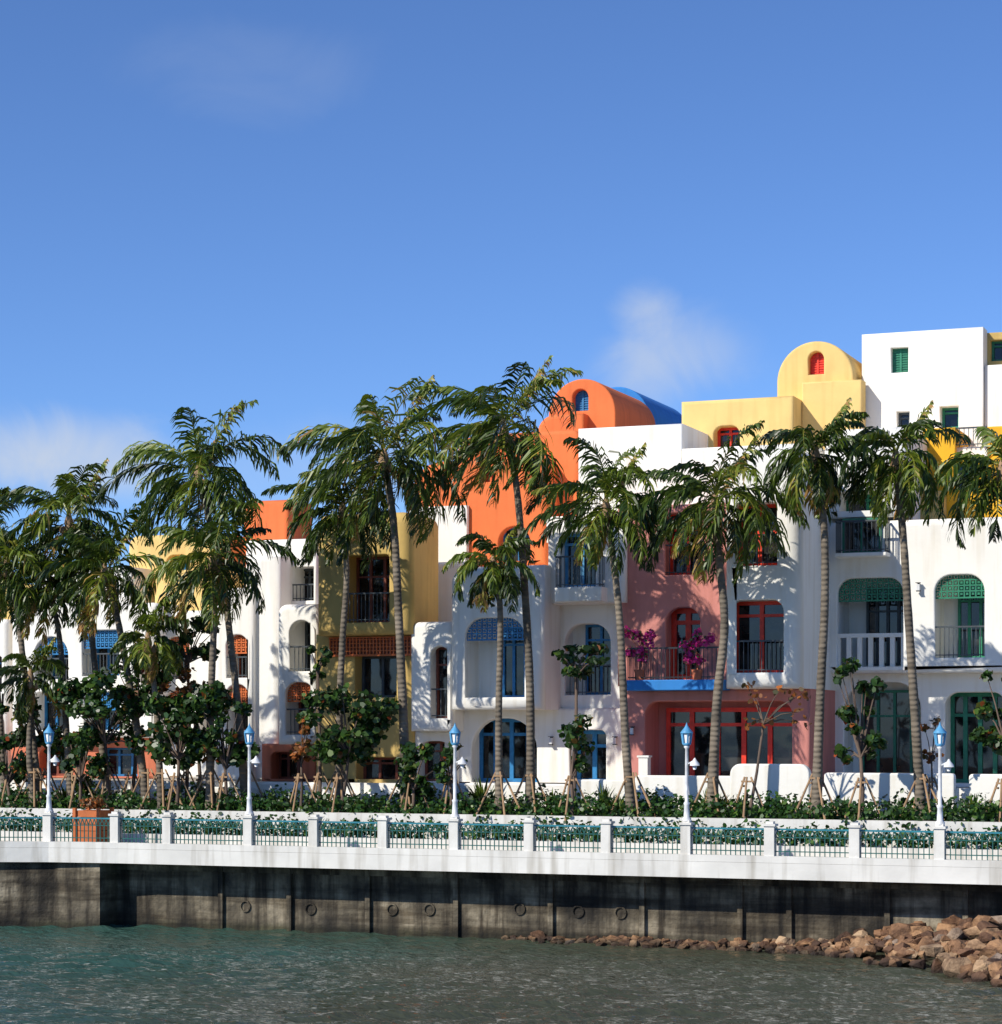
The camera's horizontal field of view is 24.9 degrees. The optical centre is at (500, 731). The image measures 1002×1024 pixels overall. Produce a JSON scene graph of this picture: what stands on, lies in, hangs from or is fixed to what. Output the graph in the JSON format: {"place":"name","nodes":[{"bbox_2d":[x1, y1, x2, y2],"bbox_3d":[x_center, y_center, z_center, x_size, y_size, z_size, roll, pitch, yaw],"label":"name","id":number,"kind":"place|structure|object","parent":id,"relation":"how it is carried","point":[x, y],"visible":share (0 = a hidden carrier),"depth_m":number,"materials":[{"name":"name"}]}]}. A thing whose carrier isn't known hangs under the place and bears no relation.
{"place":"outdoors","nodes":[
{"label":"outdoors","id":0,"kind":"place"},
{"bbox_2d":[27,778,312,781],"bbox_3d":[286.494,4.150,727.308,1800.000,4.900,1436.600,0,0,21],"label":"terrace ground","id":1,"kind":"structure","parent":0,"point":[184,780],"depth_m":78.54,"materials":[{"name":"stone"}]},
{"bbox_2d":[0,584,24,770],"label":"white corner townhouse","id":2,"kind":"structure","parent":1,"relation":"on","point":[6,639],"depth_m":84.16,"materials":[{"name":"paint"}]},
{"bbox_2d":[4,535,243,778],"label":"yellow and white townhouse","id":3,"kind":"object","parent":1,"relation":"on","point":[77,656],"visible":0.27,"depth_m":81.95,"materials":[{"name":"beige paint"}]},
{"bbox_2d":[45,556,185,775],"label":"window frames","id":4,"kind":"structure","parent":3,"relation":"in","point":[119,754],"depth_m":82.38,"materials":[{"name":"blue paint"}]},
{"bbox_2d":[48,565,187,773],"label":"window glass","id":5,"kind":"structure","parent":3,"relation":"in","point":[126,760],"depth_m":82.44,"materials":[{"name":"glass"}]},
{"bbox_2d":[50,638,190,775],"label":"window frames","id":6,"kind":"structure","parent":3,"relation":"in","point":[58,763],"depth_m":83.35,"materials":[{"name":"orange wood"}]},
{"bbox_2d":[217,500,317,780],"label":"white townhouse","id":7,"kind":"structure","parent":1,"relation":"on","point":[275,662],"depth_m":78.39,"materials":[{"name":"paint"}]},
{"bbox_2d":[238,636,304,778],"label":"window frames","id":8,"kind":"structure","parent":7,"relation":"in","point":[288,758],"depth_m":77.92,"materials":[{"name":"wood"}]},
{"bbox_2d":[241,571,313,776],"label":"window glass","id":9,"kind":"structure","parent":7,"relation":"in","point":[245,721],"depth_m":78.03,"materials":[{"name":"glass"}]},
{"bbox_2d":[304,569,313,670],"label":"window frames","id":10,"kind":"structure","parent":7,"relation":"in","point":[309,576],"depth_m":79.98,"materials":[{"name":"wood"}]},
{"bbox_2d":[316,512,437,782],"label":"ochre townhouse","id":11,"kind":"structure","parent":1,"relation":"on","point":[370,659],"depth_m":73.35,"materials":[{"name":"paint"}]},
{"bbox_2d":[356,556,398,778],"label":"window frames","id":12,"kind":"structure","parent":11,"relation":"in","point":[358,559],"depth_m":73.59,"materials":[{"name":"brown wood"}]},
{"bbox_2d":[360,559,396,778],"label":"window glass","id":13,"kind":"structure","parent":11,"relation":"in","point":[373,667],"depth_m":73.99,"materials":[{"name":"glass"}]},
{"bbox_2d":[362,656,396,696],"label":"window frames","id":14,"kind":"structure","parent":11,"relation":"in","point":[383,658],"depth_m":74.08,"materials":[{"name":"black metal"}]},
{"bbox_2d":[411,379,681,783],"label":"orange and white townhouse","id":15,"kind":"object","parent":1,"relation":"on","point":[453,662],"visible":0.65,"depth_m":72.08,"materials":[{"name":"paint"}]},
{"bbox_2d":[425,647,446,780],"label":"window frames","id":16,"kind":"structure","parent":15,"relation":"in","point":[441,743],"depth_m":72.59,"materials":[{"name":"brown wood"}]},
{"bbox_2d":[428,530,610,778],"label":"window glass","id":17,"kind":"structure","parent":15,"relation":"in","point":[594,632],"depth_m":72.22,"materials":[{"name":"glass"}]},
{"bbox_2d":[479,528,610,781],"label":"window frames","id":18,"kind":"structure","parent":15,"relation":"in","point":[594,733],"depth_m":72.08,"materials":[{"name":"blue paint"}]},
{"bbox_2d":[565,533,595,586],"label":"window frames","id":19,"kind":"structure","parent":15,"relation":"in","point":[568,544],"depth_m":71.28,"materials":[{"name":"blue paint"}]},
{"bbox_2d":[579,341,865,786],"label":"pink and white townhouse","id":20,"kind":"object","parent":1,"relation":"on","point":[774,606],"visible":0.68,"depth_m":69.34,"materials":[{"name":"paint"}]},
{"bbox_2d":[624,625,657,679],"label":"bougainvillea plant","id":21,"kind":"object","parent":20,"relation":"on","point":[629,633],"visible":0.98,"depth_m":68.03,"materials":[{"name":"plant"}]},
{"bbox_2d":[679,627,716,679],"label":"bougainvillea plant","id":22,"kind":"object","parent":20,"relation":"on","point":[692,657],"visible":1,"depth_m":67.31,"materials":[{"name":"plant"}]},
{"bbox_2d":[666,427,791,775],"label":"window frames","id":23,"kind":"structure","parent":20,"relation":"in","point":[689,622],"depth_m":69.35,"materials":[{"name":"red paint"}]},
{"bbox_2d":[671,430,791,775],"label":"window glass","id":24,"kind":"structure","parent":20,"relation":"in","point":[749,628],"depth_m":68.97,"materials":[{"name":"glass"}]},
{"bbox_2d":[825,327,1001,787],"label":"townhouse","id":25,"kind":"structure","parent":1,"relation":"on","point":[948,368],"depth_m":69.00,"materials":[{"name":"white paint"}]},
{"bbox_2d":[838,633,902,666],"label":"balustrade","id":26,"kind":"object","parent":25,"relation":"on","point":[871,636],"visible":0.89,"depth_m":68.74,"materials":[{"name":"white paint"}]},
{"bbox_2d":[893,348,907,372],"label":"shutters","id":27,"kind":"object","parent":25,"relation":"attached to","point":[900,359],"visible":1,"depth_m":74.61,"materials":[{"name":"green paint"}]},
{"bbox_2d":[835,426,986,657],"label":"balcony railing","id":28,"kind":"object","parent":25,"relation":"on","point":[838,537],"visible":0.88,"depth_m":68.16,"materials":[{"name":"metal"}]},
{"bbox_2d":[839,575,984,601],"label":"lattice","id":29,"kind":"object","parent":25,"relation":"attached to","point":[960,581],"visible":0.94,"depth_m":68.59,"materials":[{"name":"green paint"}]},
{"bbox_2d":[840,407,994,772],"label":"recess walls","id":30,"kind":"structure","parent":25,"relation":"attached to","point":[852,617],"depth_m":69.86,"materials":[{"name":"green paint"}]},
{"bbox_2d":[866,412,909,665],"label":"window frames","id":31,"kind":"structure","parent":30,"relation":"attached to","point":[887,610],"depth_m":70.06,"materials":[{"name":"wood"}]},
{"bbox_2d":[842,341,1001,782],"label":"window frames","id":32,"kind":"structure","parent":30,"relation":"attached to","point":[965,715],"depth_m":69.42,"materials":[{"name":"wood"}]},
{"bbox_2d":[845,344,1001,778],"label":"window glass","id":33,"kind":"object","parent":30,"relation":"attached to","point":[902,734],"visible":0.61,"depth_m":69.93,"materials":[{"name":"glass"}]},
{"bbox_2d":[916,584,932,727],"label":"wall lamp glass","id":34,"kind":"object","parent":25,"relation":"attached to","point":[918,588],"visible":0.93,"depth_m":68.00,"materials":[{"name":"white glass"}]},
{"bbox_2d":[920,332,1001,519],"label":"walls","id":35,"kind":"structure","parent":25,"relation":"on","point":[995,336],"depth_m":74.01,"materials":[{"name":"paint"}]},
{"bbox_2d":[926,426,1001,518],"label":"walls","id":36,"kind":"structure","parent":25,"relation":"on","point":[942,453],"depth_m":71.30,"materials":[{"name":"yellow paint"}]},
{"bbox_2d":[0,924,1001,1023],"bbox_3d":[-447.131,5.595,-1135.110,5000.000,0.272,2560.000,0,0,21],"label":"water","id":37,"kind":"structure","parent":0,"point":[124,974],"depth_m":50.42,"materials":[{"name":"teal liquid"}]},
{"bbox_2d":[0,862,1001,951],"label":"sea wall","id":38,"kind":"structure","parent":37,"relation":"in","point":[58,894],"depth_m":61.83,"materials":[{"name":"concrete"}]},
{"bbox_2d":[240,900,626,918],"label":"drain rims","id":39,"kind":"object","parent":38,"relation":"attached to","point":[514,910],"visible":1,"depth_m":61.91,"materials":[{"name":"concrete"}]},
{"bbox_2d":[0,841,1001,884],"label":"promenade","id":40,"kind":"structure","parent":38,"relation":"on","point":[945,871],"depth_m":59.86,"materials":[{"name":"white paint"}]},
{"bbox_2d":[72,795,113,841],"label":"wooden planter box","id":41,"kind":"object","parent":40,"relation":"on","point":[90,803],"visible":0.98,"depth_m":66.37,"materials":[{"name":"brown wood"}]},
{"bbox_2d":[0,778,1001,849],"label":"hedge","id":42,"kind":"object","parent":40,"relation":"on","point":[977,812],"visible":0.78,"depth_m":64.36,"materials":[{"name":"green plant"}]},
{"bbox_2d":[0,811,1001,860],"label":"promenade railing","id":43,"kind":"object","parent":40,"relation":"on","point":[383,823],"visible":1,"depth_m":60.30,"materials":[{"name":"white paint"}]},
{"bbox_2d":[44,724,59,811],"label":"street lamp","id":44,"kind":"object","parent":43,"relation":"on","point":[48,734],"visible":1,"depth_m":65.14,"materials":[{"name":"white metal"}]},
{"bbox_2d":[244,723,260,813],"bbox_3d":[-6.896,1.035,62.967,0.520,2.530,0.297,0,0,21],"label":"street lamp","id":45,"kind":"object","parent":43,"relation":"on","point":[249,732],"visible":1,"depth_m":62.94,"materials":[{"name":"white metal"}]},
{"bbox_2d":[449,724,466,817],"bbox_3d":[-1.147,1.035,60.703,0.520,2.530,0.297,0,0,21],"label":"street lamp","id":46,"kind":"object","parent":43,"relation":"on","point":[454,732],"visible":1,"depth_m":60.68,"materials":[{"name":"white metal"}]},
{"bbox_2d":[680,722,699,820],"bbox_3d":[4.855,1.035,58.339,0.520,2.530,0.297,0,0,21],"label":"street lamp","id":47,"kind":"object","parent":43,"relation":"on","point":[686,732],"visible":1,"depth_m":58.31,"materials":[{"name":"white metal"}]},
{"bbox_2d":[933,723,953,824],"bbox_3d":[10.903,1.035,55.956,0.520,2.530,0.297,0,0,21],"label":"street lamp","id":48,"kind":"object","parent":43,"relation":"on","point":[939,732],"visible":1,"depth_m":55.94,"materials":[{"name":"white metal"}]},
{"bbox_2d":[0,808,1001,859],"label":"planter wall","id":49,"kind":"structure","parent":40,"relation":"on","point":[734,822],"depth_m":63.23,"materials":[{"name":"white paint"}]},
{"bbox_2d":[116,863,1001,952],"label":"wall ribs","id":50,"kind":"object","parent":38,"relation":"attached to","point":[789,885],"depth_m":60.49,"materials":[{"name":"concrete"}]},
{"bbox_2d":[501,915,1001,986],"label":"riprap rocks","id":51,"kind":"object","parent":37,"relation":"in","point":[978,958],"visible":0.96,"depth_m":55.57,"materials":[{"name":"beige stone"}]},
{"bbox_2d":[0,0,1001,583],"label":"sky","id":52,"kind":"structure","parent":0,"point":[304,210],"materials":[{"name":"blue"}]},
{"bbox_2d":[637,755,651,774],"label":"gate pier","id":53,"kind":"structure","parent":0,"point":[644,764],"depth_m":67.15,"materials":[{"name":"white paint"}]},
{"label":"planting bed ground","id":54,"kind":"structure","parent":0,"visible":0},
{"bbox_2d":[0,486,24,792],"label":"palm tree","id":55,"kind":"object","parent":54,"relation":"on","point":[7,504],"visible":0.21,"depth_m":73.53,"materials":[{"name":"green plant"}]},
{"bbox_2d":[0,703,40,807],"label":"sea grape tree","id":56,"kind":"object","parent":54,"relation":"on","point":[17,768],"visible":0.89,"depth_m":71.44,"materials":[{"name":"green plant"}]},
{"bbox_2d":[0,637,68,807],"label":"palm tree","id":57,"kind":"object","parent":54,"relation":"on","point":[29,686],"visible":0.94,"depth_m":71.00,"materials":[{"name":"green plant"}]},
{"bbox_2d":[0,510,68,802],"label":"palm tree","id":58,"kind":"object","parent":54,"relation":"on","point":[10,581],"visible":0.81,"depth_m":71.43,"materials":[{"name":"green plant"}]},
{"bbox_2d":[10,690,77,799],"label":"sea grape tree","id":59,"kind":"object","parent":54,"relation":"on","point":[57,747],"visible":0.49,"depth_m":72.09,"materials":[{"name":"green plant"}]},
{"bbox_2d":[0,546,107,801],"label":"palm tree","id":60,"kind":"object","parent":54,"relation":"on","point":[49,587],"visible":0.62,"depth_m":71.78,"materials":[{"name":"green plant"}]},
{"bbox_2d":[44,781,66,796],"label":"spiky garden plant","id":61,"kind":"object","parent":54,"relation":"on","point":[64,792],"visible":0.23,"depth_m":72.54,"materials":[{"name":"green plant"}]},
{"bbox_2d":[0,458,123,804],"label":"palm tree","id":62,"kind":"object","parent":54,"relation":"on","point":[70,493],"visible":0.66,"depth_m":71.84,"materials":[{"name":"green plant"}]},
{"bbox_2d":[59,721,114,808],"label":"sea grape tree","id":63,"kind":"object","parent":54,"relation":"on","point":[79,758],"visible":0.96,"depth_m":70.16,"materials":[{"name":"green plant"}]},
{"bbox_2d":[49,666,151,807],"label":"sea grape tree","id":64,"kind":"object","parent":54,"relation":"on","point":[96,708],"visible":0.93,"depth_m":70.00,"materials":[{"name":"green plant"}]},
{"bbox_2d":[32,500,181,809],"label":"palm tree","id":65,"kind":"object","parent":54,"relation":"on","point":[99,551],"visible":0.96,"depth_m":70.33,"materials":[{"name":"green plant"}]},
{"bbox_2d":[107,659,177,808],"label":"sea grape tree","id":66,"kind":"object","parent":54,"relation":"on","point":[147,688],"visible":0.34,"depth_m":71.56,"materials":[{"name":"green plant"}]},
{"bbox_2d":[109,593,198,809],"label":"palm tree","id":67,"kind":"object","parent":54,"relation":"on","point":[140,650],"visible":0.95,"depth_m":69.38,"materials":[{"name":"green plant"}]},
{"bbox_2d":[157,665,207,809],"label":"tree","id":68,"kind":"object","parent":54,"relation":"on","point":[185,689],"visible":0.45,"depth_m":70.44,"materials":[{"name":"green plant"}]},
{"bbox_2d":[139,680,230,809],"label":"sea grape tree","id":69,"kind":"object","parent":54,"relation":"on","point":[175,712],"visible":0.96,"depth_m":68.81,"materials":[{"name":"green plant"}]},
{"bbox_2d":[157,615,221,803],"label":"sea grape tree","id":70,"kind":"object","parent":54,"relation":"on","point":[191,654],"visible":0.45,"depth_m":71.09,"materials":[{"name":"green plant"}]},
{"bbox_2d":[90,399,292,808],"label":"palm tree","id":71,"kind":"object","parent":54,"relation":"on","point":[173,490],"visible":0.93,"depth_m":69.79,"materials":[{"name":"green plant"}]},
{"bbox_2d":[136,498,300,810],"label":"palm tree","id":72,"kind":"object","parent":54,"relation":"on","point":[216,592],"visible":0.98,"depth_m":68.72,"materials":[{"name":"green plant"}]},
{"bbox_2d":[190,694,260,810],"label":"sea grape tree","id":73,"kind":"object","parent":54,"relation":"on","point":[233,754],"visible":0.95,"depth_m":68.63,"materials":[{"name":"green plant"}]},
{"bbox_2d":[258,789,276,808],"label":"spiky garden plant","id":74,"kind":"object","parent":54,"relation":"on","point":[264,795],"visible":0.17,"depth_m":70.00,"materials":[{"name":"green plant"}]},
{"bbox_2d":[289,716,316,811],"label":"young tree","id":75,"kind":"object","parent":54,"relation":"on","point":[301,749],"visible":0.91,"depth_m":67.88,"materials":[{"name":"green plant"}]},
{"bbox_2d":[305,644,333,806],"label":"sea grape tree","id":76,"kind":"object","parent":54,"relation":"on","point":[316,673],"visible":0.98,"depth_m":68.76,"materials":[{"name":"green plant"}]},
{"bbox_2d":[261,448,400,799],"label":"palm tree","id":77,"kind":"object","parent":54,"relation":"on","point":[326,523],"visible":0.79,"depth_m":68.60,"materials":[{"name":"green plant"}]},
{"bbox_2d":[295,682,401,812],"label":"sea grape tree","id":78,"kind":"object","parent":54,"relation":"on","point":[362,738],"visible":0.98,"depth_m":66.71,"materials":[{"name":"green plant"}]},
{"bbox_2d":[276,375,505,811],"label":"palm tree","id":79,"kind":"object","parent":54,"relation":"on","point":[408,480],"visible":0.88,"depth_m":67.06,"materials":[{"name":"green plant"}]},
{"bbox_2d":[393,741,439,813],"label":"sea grape tree","id":80,"kind":"object","parent":54,"relation":"on","point":[409,785],"visible":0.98,"depth_m":66.41,"materials":[{"name":"green plant"}]},
{"bbox_2d":[435,741,470,813],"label":"young tree","id":81,"kind":"object","parent":54,"relation":"on","point":[444,778],"visible":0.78,"depth_m":65.96,"materials":[{"name":"green plant"}]},
{"bbox_2d":[464,784,490,809],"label":"spiky garden plant","id":82,"kind":"object","parent":54,"relation":"on","point":[475,795],"visible":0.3,"depth_m":67.25,"materials":[{"name":"green plant"}]},
{"bbox_2d":[462,775,505,803],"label":"spiky garden plant","id":83,"kind":"object","parent":54,"relation":"on","point":[480,786],"visible":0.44,"depth_m":67.32,"materials":[{"name":"green plant"}]},
{"bbox_2d":[396,355,582,813],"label":"palm tree","id":84,"kind":"object","parent":54,"relation":"on","point":[486,432],"visible":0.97,"depth_m":65.79,"materials":[{"name":"green plant"}]},
{"bbox_2d":[441,522,539,814],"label":"palm tree","id":85,"kind":"object","parent":54,"relation":"on","point":[493,579],"visible":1,"depth_m":65.25,"materials":[{"name":"green plant"}]},
{"bbox_2d":[10,764,1001,819],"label":"low white garden wall","id":86,"kind":"structure","parent":54,"relation":"on","point":[783,780],"depth_m":64.91,"materials":[{"name":"white paint"}]},
{"bbox_2d":[541,788,560,814],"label":"spiky garden plant","id":87,"kind":"object","parent":54,"relation":"on","point":[550,798],"visible":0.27,"depth_m":66.33,"materials":[{"name":"green plant"}]},
{"bbox_2d":[557,714,594,820],"bbox_3d":[2.151,1.026,64.252,1.151,3.092,1.327,0,0,-6],"label":"sea grape tree","id":88,"kind":"object","parent":54,"relation":"on","point":[571,734],"visible":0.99,"depth_m":64.19,"materials":[{"name":"green plant"}]},
{"bbox_2d":[551,642,609,811],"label":"tree","id":89,"kind":"object","parent":54,"relation":"on","point":[579,671],"visible":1,"depth_m":65.98,"materials":[{"name":"green plant"}]},
{"bbox_2d":[517,437,672,816],"bbox_3d":[2.736,-2.801,64.451,4.258,10.751,5.192,0,0,21],"label":"palm tree","id":90,"kind":"object","parent":54,"relation":"on","point":[608,517],"visible":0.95,"depth_m":63.87,"materials":[{"name":"green plant"}]},
{"bbox_2d":[581,784,614,811],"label":"spiky garden plant","id":91,"kind":"object","parent":54,"relation":"on","point":[604,792],"visible":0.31,"depth_m":65.95,"materials":[{"name":"green plant"}]},
{"bbox_2d":[598,794,624,816],"bbox_3d":[3.267,2.106,64.530,1.188,0.701,1.374,0,0,21],"label":"spiky garden plant","id":92,"kind":"object","parent":54,"relation":"on","point":[618,803],"visible":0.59,"depth_m":64.50,"materials":[{"name":"green plant"}]},
{"bbox_2d":[696,788,729,806],"bbox_3d":[5.870,2.017,64.779,1.569,0.880,1.602,0,0,21],"label":"spiky garden plant","id":93,"kind":"object","parent":54,"relation":"on","point":[705,795],"visible":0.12,"depth_m":64.86,"materials":[{"name":"green plant"}]},
{"bbox_2d":[630,420,809,816],"bbox_3d":[6.174,-3.017,63.538,4.966,11.182,4.607,0,0,21],"label":"palm tree","id":94,"kind":"object","parent":54,"relation":"on","point":[709,522],"visible":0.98,"depth_m":63.20,"materials":[{"name":"green plant"}]},
{"bbox_2d":[707,792,732,812],"bbox_3d":[6.046,2.056,63.636,1.282,0.803,1.240,0,0,39],"label":"spiky garden plant","id":95,"kind":"object","parent":54,"relation":"on","point":[724,800],"visible":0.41,"depth_m":63.42,"materials":[{"name":"green plant"}]},
{"bbox_2d":[733,680,811,818],"bbox_3d":[7.338,0.578,62.589,2.026,3.989,1.971,0,0,-37],"label":"young tree","id":96,"kind":"object","parent":54,"relation":"on","point":[768,720],"visible":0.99,"depth_m":62.41,"materials":[{"name":"brown plant"}]},
{"bbox_2d":[755,397,888,819],"bbox_3d":[8.891,-3.286,62.147,3.504,11.721,3.357,0,0,-3],"label":"palm tree","id":97,"kind":"object","parent":54,"relation":"on","point":[822,479],"visible":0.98,"depth_m":62.02,"materials":[{"name":"green plant"}]},
{"bbox_2d":[833,657,887,819],"bbox_3d":[9.709,0.271,61.445,1.522,4.603,1.241,0,0,21],"label":"sea grape tree","id":98,"kind":"object","parent":54,"relation":"on","point":[848,714],"visible":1,"depth_m":61.47,"materials":[{"name":"green plant"}]},
{"bbox_2d":[828,400,970,820],"bbox_3d":[10.832,-3.229,61.822,3.903,11.607,3.216,0,0,11],"label":"palm tree","id":99,"kind":"object","parent":54,"relation":"on","point":[900,476],"visible":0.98,"depth_m":61.59,"materials":[{"name":"green plant"}]},
{"bbox_2d":[920,716,951,820],"bbox_3d":[11.644,1.078,61.900,1.188,2.990,1.073,0,0,21],"label":"young tree","id":100,"kind":"object","parent":54,"relation":"on","point":[929,756],"visible":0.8,"depth_m":61.98,"materials":[{"name":"green plant"}]},
{"bbox_2d":[933,426,1001,821],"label":"palm tree","id":101,"kind":"object","parent":54,"relation":"on","point":[989,489],"visible":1,"depth_m":60.26,"materials":[{"name":"green plant"}]},
{"bbox_2d":[962,793,994,807],"bbox_3d":[12.905,2.055,61.984,1.262,0.804,1.407,0,0,6],"label":"spiky garden plant","id":102,"kind":"object","parent":54,"relation":"on","point":[976,797],"visible":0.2,"depth_m":61.96,"materials":[{"name":"green plant"}]},
{"bbox_2d":[969,669,1001,821],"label":"sea grape tree","id":103,"kind":"object","parent":54,"relation":"on","point":[991,738],"visible":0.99,"depth_m":60.47,"materials":[{"name":"green plant"}]}
]}

